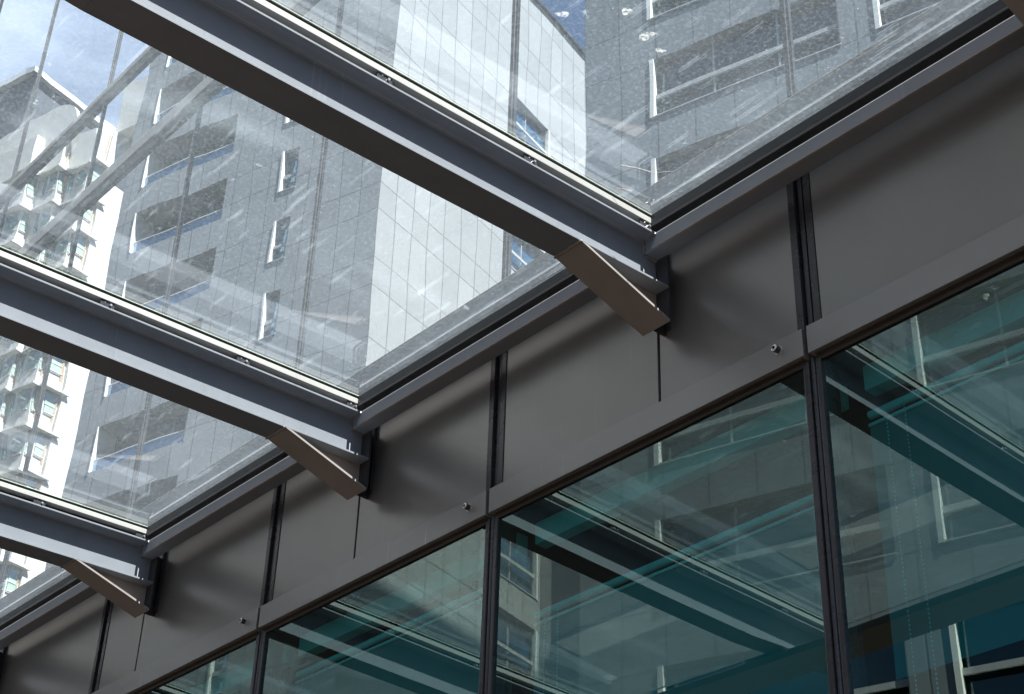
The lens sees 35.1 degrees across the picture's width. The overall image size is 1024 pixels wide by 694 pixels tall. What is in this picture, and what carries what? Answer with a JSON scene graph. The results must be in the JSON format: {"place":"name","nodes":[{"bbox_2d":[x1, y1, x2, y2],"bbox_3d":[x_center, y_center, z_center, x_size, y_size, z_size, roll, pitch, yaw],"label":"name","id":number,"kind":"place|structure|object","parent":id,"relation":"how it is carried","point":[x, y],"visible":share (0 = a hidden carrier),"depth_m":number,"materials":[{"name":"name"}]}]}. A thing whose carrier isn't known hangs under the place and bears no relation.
{"place":"outdoors","nodes":[
{"label":"outdoors","id":0,"kind":"place"},
{"bbox_2d":[0,0,1023,693],"bbox_3d":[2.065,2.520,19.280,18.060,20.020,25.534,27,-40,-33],"label":"office building","id":1,"kind":"structure","parent":0,"point":[820,312],"depth_m":7.81,"materials":[{"name":"metal"}]},
{"bbox_2d":[278,680,283,693],"bbox_3d":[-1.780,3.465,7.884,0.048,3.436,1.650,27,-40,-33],"label":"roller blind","id":2,"kind":"object","parent":1,"relation":"attached to","point":[281,683],"visible":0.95,"depth_m":8.28,"materials":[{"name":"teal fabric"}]},
{"bbox_2d":[295,574,516,693],"bbox_3d":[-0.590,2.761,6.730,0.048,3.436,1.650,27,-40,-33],"label":"roller blind","id":3,"kind":"object","parent":1,"relation":"attached to","point":[440,655],"visible":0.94,"depth_m":7.46,"materials":[{"name":"teal fabric"}]},
{"bbox_2d":[0,0,1023,675],"bbox_3d":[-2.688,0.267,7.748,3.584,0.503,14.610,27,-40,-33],"label":"glass canopy","id":4,"kind":"object","parent":1,"relation":"attached to","point":[612,250],"visible":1,"depth_m":6.61,"materials":[{"name":"glass"}]},
{"bbox_2d":[533,494,828,693],"bbox_3d":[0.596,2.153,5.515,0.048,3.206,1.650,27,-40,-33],"label":"roller blind","id":5,"kind":"object","parent":1,"relation":"attached to","point":[743,614],"visible":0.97,"depth_m":6.12,"materials":[{"name":"teal fabric"}]},
{"bbox_2d":[867,341,1023,693],"bbox_3d":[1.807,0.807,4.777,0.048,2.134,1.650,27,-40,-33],"label":"roller blind","id":6,"kind":"object","parent":1,"relation":"attached to","point":[949,469],"visible":1,"depth_m":5.41,"materials":[{"name":"teal fabric"}]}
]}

